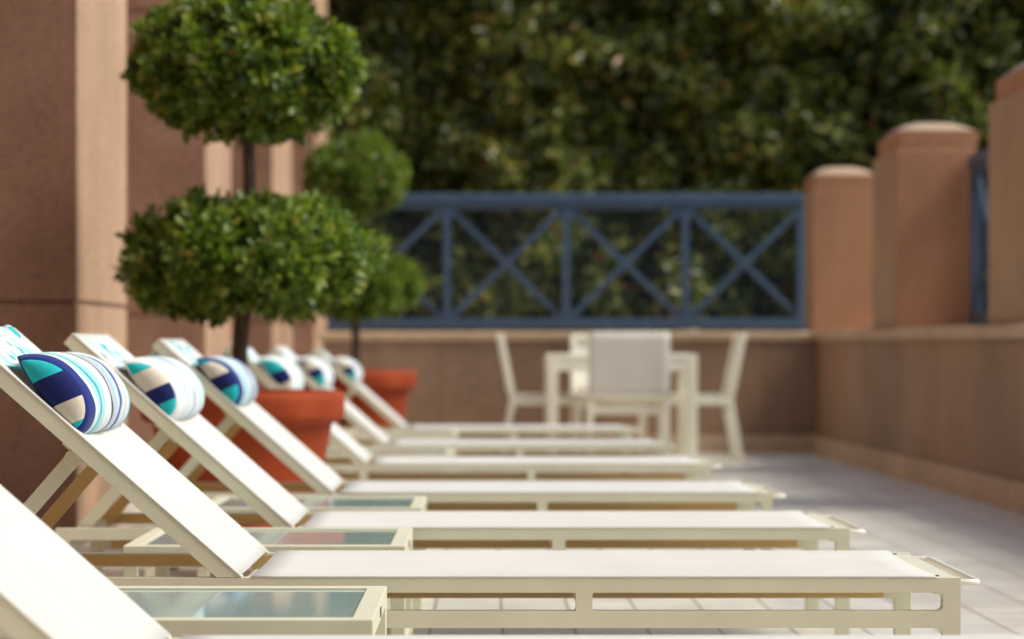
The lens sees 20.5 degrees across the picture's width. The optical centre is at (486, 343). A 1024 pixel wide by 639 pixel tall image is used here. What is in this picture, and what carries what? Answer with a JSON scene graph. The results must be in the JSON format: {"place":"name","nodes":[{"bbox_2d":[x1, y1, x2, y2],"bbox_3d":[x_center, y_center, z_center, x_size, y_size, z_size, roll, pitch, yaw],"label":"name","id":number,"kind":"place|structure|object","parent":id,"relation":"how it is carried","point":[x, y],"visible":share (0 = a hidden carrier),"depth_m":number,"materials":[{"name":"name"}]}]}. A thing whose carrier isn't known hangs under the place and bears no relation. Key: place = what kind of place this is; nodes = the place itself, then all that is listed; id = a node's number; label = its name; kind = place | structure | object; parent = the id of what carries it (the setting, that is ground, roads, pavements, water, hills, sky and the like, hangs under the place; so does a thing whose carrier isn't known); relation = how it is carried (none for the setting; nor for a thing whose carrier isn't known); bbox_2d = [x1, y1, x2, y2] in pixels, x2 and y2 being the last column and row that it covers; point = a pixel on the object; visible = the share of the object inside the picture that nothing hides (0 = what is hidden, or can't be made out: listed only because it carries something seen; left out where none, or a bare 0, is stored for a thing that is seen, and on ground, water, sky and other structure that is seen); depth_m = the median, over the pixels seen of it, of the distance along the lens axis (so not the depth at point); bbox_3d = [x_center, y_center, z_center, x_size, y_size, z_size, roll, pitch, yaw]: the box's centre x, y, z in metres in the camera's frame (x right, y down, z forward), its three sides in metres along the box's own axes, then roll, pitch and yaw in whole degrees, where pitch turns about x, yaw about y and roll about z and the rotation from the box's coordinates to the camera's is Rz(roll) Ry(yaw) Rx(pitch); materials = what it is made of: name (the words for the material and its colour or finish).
{"place":"outdoors","nodes":[
{"label":"outdoors","id":0,"kind":"place"},
{"label":"ground","id":1,"kind":"structure","parent":0,"visible":0},
{"bbox_2d":[0,0,326,531],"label":"building","id":2,"kind":"structure","parent":1,"relation":"on","point":[94,155],"depth_m":11.22,"materials":[{"name":"stone"}]},
{"bbox_2d":[74,453,1023,634],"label":"terrace floor","id":3,"kind":"structure","parent":1,"relation":"on","point":[982,542],"depth_m":10.98,"materials":[{"name":"tile"}]},
{"bbox_2d":[0,586,386,637],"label":"side table","id":4,"kind":"object","parent":3,"relation":"on","point":[177,611],"visible":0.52,"depth_m":4.83,"materials":[{"name":"clear glass"}]},
{"bbox_2d":[140,389,344,527],"bbox_3d":[-0.914,0.478,10.620,0.768,0.605,0.768,0,0,0],"label":"plant pot","id":5,"kind":"object","parent":3,"relation":"on","point":[307,418],"visible":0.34,"depth_m":10.35,"materials":[{"name":"ceramic"}]},
{"bbox_2d":[111,0,390,367],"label":"topiary tree","id":6,"kind":"object","parent":5,"relation":"in","point":[251,74],"visible":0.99,"depth_m":10.37,"materials":[{"name":"green plant"}]},
{"bbox_2d":[123,528,412,634],"bbox_3d":[-0.503,0.608,6.740,0.641,0.300,0.640,0,0,0],"label":"side table","id":7,"kind":"object","parent":3,"relation":"on","point":[268,539],"visible":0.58,"depth_m":6.65,"materials":[{"name":"clear glass"}]},
{"bbox_2d":[197,496,425,609],"bbox_3d":[-0.503,0.617,8.380,0.641,0.300,0.640,0,0,0],"label":"side table","id":8,"kind":"object","parent":3,"relation":"on","point":[334,503],"visible":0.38,"depth_m":8.30,"materials":[{"name":"clear glass"}]},
{"bbox_2d":[303,370,416,425],"bbox_3d":[-0.845,0.501,18.720,0.768,0.650,0.768,0,0,0],"label":"plant pot","id":9,"kind":"object","parent":3,"relation":"on","point":[390,389],"visible":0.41,"depth_m":18.43,"materials":[{"name":"ceramic"}]},
{"bbox_2d":[300,126,428,366],"bbox_3d":[-0.872,-0.589,18.740,0.974,1.703,0.988,0,0,-19],"label":"topiary tree","id":10,"kind":"object","parent":9,"relation":"in","point":[349,169],"visible":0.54,"depth_m":18.53,"materials":[{"name":"green plant"}]},
{"bbox_2d":[326,449,454,472],"bbox_3d":[-0.469,0.644,13.020,0.641,0.300,0.640,0,0,0],"label":"side table","id":11,"kind":"object","parent":3,"relation":"on","point":[338,453],"visible":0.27,"depth_m":12.84,"materials":[{"name":"beige glass"}]},
{"bbox_2d":[346,430,457,472],"bbox_3d":[-0.489,0.664,16.620,0.641,0.300,0.640,0,0,0],"label":"side table","id":12,"kind":"object","parent":3,"relation":"on","point":[413,434],"visible":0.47,"depth_m":16.30,"materials":[{"name":"beige glass"}]},
{"bbox_2d":[55,333,865,634],"bbox_3d":[-0.063,0.368,7.490,2.053,0.789,0.682,0,0,0],"label":"sun lounger","id":13,"kind":"object","parent":3,"relation":"on","point":[256,488],"visible":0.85,"depth_m":7.38,"materials":[{"name":"fabric"}]},
{"bbox_2d":[68,336,203,419],"bbox_3d":[-0.922,0.090,7.490,0.338,0.190,0.666,41,0,0],"label":"pillow","id":14,"kind":"object","parent":13,"relation":"on","point":[172,388],"visible":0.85,"depth_m":7.23,"materials":[{"name":"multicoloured fabric"}]},
{"bbox_2d":[145,339,785,576],"bbox_3d":[-0.064,0.379,9.390,2.053,0.789,0.682,0,0,0],"label":"sun lounger","id":15,"kind":"object","parent":3,"relation":"on","point":[290,451],"visible":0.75,"depth_m":9.31,"materials":[{"name":"fabric"}]},
{"bbox_2d":[147,340,256,405],"bbox_3d":[-0.930,0.097,9.390,0.337,0.192,0.666,41,0,0],"label":"pillow","id":16,"kind":"object","parent":15,"relation":"on","point":[228,377],"visible":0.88,"depth_m":9.10,"materials":[{"name":"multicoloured fabric"}]},
{"bbox_2d":[270,346,675,472],"bbox_3d":[-0.074,0.407,14.490,2.053,0.789,0.682,0,0,0],"label":"sun lounger","id":17,"kind":"object","parent":3,"relation":"on","point":[371,431],"visible":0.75,"depth_m":14.15,"materials":[{"name":"metal"}]},
{"bbox_2d":[267,346,333,388],"bbox_3d":[-0.944,0.122,14.490,0.338,0.192,0.666,41,0,0],"label":"pillow","id":18,"kind":"object","parent":17,"relation":"on","point":[319,371],"visible":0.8,"depth_m":14.18,"materials":[{"name":"white fabric"}]},
{"bbox_2d":[225,343,721,482],"bbox_3d":[-0.063,0.393,11.890,2.053,0.789,0.682,0,0,0],"label":"sun lounger","id":19,"kind":"object","parent":3,"relation":"on","point":[363,461],"visible":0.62,"depth_m":11.80,"materials":[{"name":"metal"}]},
{"bbox_2d":[221,347,303,388],"bbox_3d":[-0.931,0.107,11.890,0.337,0.190,0.666,41,0,0],"label":"pillow","id":20,"kind":"object","parent":19,"relation":"on","point":[283,372],"visible":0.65,"depth_m":11.58,"materials":[{"name":"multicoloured fabric"}]},
{"bbox_2d":[312,349,639,472],"bbox_3d":[-0.076,0.426,17.840,2.053,0.789,0.682,0,0,0],"label":"sun lounger","id":21,"kind":"object","parent":3,"relation":"on","point":[384,410],"visible":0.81,"depth_m":17.50,"materials":[{"name":"metal"}]},
{"bbox_2d":[309,348,362,382],"bbox_3d":[-0.942,0.141,17.840,0.336,0.191,0.666,41,0,0],"label":"pillow","id":22,"kind":"object","parent":21,"relation":"on","point":[351,369],"visible":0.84,"depth_m":17.53,"materials":[{"name":"white fabric"}]},
{"bbox_2d":[0,327,979,634],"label":"sun lounger","id":23,"kind":"object","parent":3,"relation":"on","point":[180,509],"visible":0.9,"depth_m":5.56,"materials":[{"name":"fabric"}]},
{"bbox_2d":[0,325,129,432],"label":"pillow","id":24,"kind":"object","parent":23,"relation":"on","point":[66,385],"visible":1,"depth_m":5.62,"materials":[{"name":"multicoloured fabric"}]},
{"bbox_2d":[0,485,1023,638],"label":"sun lounger","id":25,"kind":"object","parent":3,"relation":"on","point":[53,585],"visible":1,"depth_m":4.10,"materials":[{"name":"fabric"}]},
{"bbox_2d":[496,333,580,452],"bbox_3d":[0.371,0.381,20.380,0.608,0.913,0.550,0,0,0],"label":"dining chair","id":26,"kind":"object","parent":3,"relation":"on","point":[542,399],"visible":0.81,"depth_m":20.11,"materials":[{"name":"paint"}]},
{"bbox_2d":[570,335,646,452],"bbox_3d":[0.915,0.386,21.284,0.550,0.913,0.608,0,0,0],"label":"dining chair","id":27,"kind":"object","parent":3,"relation":"on","point":[579,345],"visible":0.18,"depth_m":21.50,"materials":[{"name":"paint"}]},
{"bbox_2d":[545,354,696,456],"bbox_3d":[0.955,0.455,20.380,1.050,0.760,1.050,0,0,0],"label":"dining table","id":28,"kind":"object","parent":3,"relation":"on","point":[684,366],"visible":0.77,"depth_m":19.86,"materials":[{"name":"paint"}]},
{"bbox_2d":[586,332,669,456],"bbox_3d":[0.965,0.376,19.396,0.550,0.913,0.608,0,0,0],"label":"dining chair","id":29,"kind":"object","parent":3,"relation":"on","point":[628,368],"visible":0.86,"depth_m":19.15,"materials":[{"name":"paint"}]},
{"bbox_2d":[657,333,746,460],"bbox_3d":[1.549,0.381,20.360,0.608,0.913,0.550,0,0,0],"label":"dining chair","id":30,"kind":"object","parent":3,"relation":"on","point":[732,372],"visible":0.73,"depth_m":20.09,"materials":[{"name":"paint"}]},
{"bbox_2d":[318,331,814,452],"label":"terrace wall","id":31,"kind":"structure","parent":1,"relation":"on","point":[460,379],"depth_m":21.85,"materials":[{"name":"stone"}]},
{"bbox_2d":[327,193,804,330],"bbox_3d":[0.625,-0.637,22.270,3.750,1.085,0.090,0,0,0],"label":"railing","id":32,"kind":"object","parent":31,"relation":"on","point":[446,207],"visible":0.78,"depth_m":22.24,"materials":[{"name":"blue metal"}]},
{"bbox_2d":[326,0,1023,330],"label":"hedge","id":33,"kind":"object","parent":1,"relation":"on","point":[623,96],"visible":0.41,"depth_m":30.77,"materials":[{"name":"green plant"}]},
{"bbox_2d":[809,323,1023,513],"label":"terrace wall","id":34,"kind":"structure","parent":1,"relation":"on","point":[941,408],"depth_m":16.16,"materials":[{"name":"stone"}]},
{"bbox_2d":[803,167,872,330],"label":"pier","id":35,"kind":"structure","parent":34,"relation":"on","point":[837,204],"depth_m":22.45,"materials":[{"name":"paint"}]},
{"bbox_2d":[872,123,977,328],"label":"pier","id":36,"kind":"structure","parent":34,"relation":"on","point":[920,225],"depth_m":17.80,"materials":[{"name":"concrete"}]},
{"bbox_2d":[968,149,988,324],"bbox_3d":[3.065,-0.638,16.170,0.090,1.085,3.220,0,0,0],"label":"railing","id":37,"kind":"object","parent":34,"relation":"on","point":[977,163],"visible":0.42,"depth_m":17.54,"materials":[{"name":"blue metal"}]},
{"bbox_2d":[988,63,1023,324],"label":"pier","id":38,"kind":"structure","parent":34,"relation":"on","point":[1006,207],"depth_m":14.02,"materials":[{"name":"paint"}]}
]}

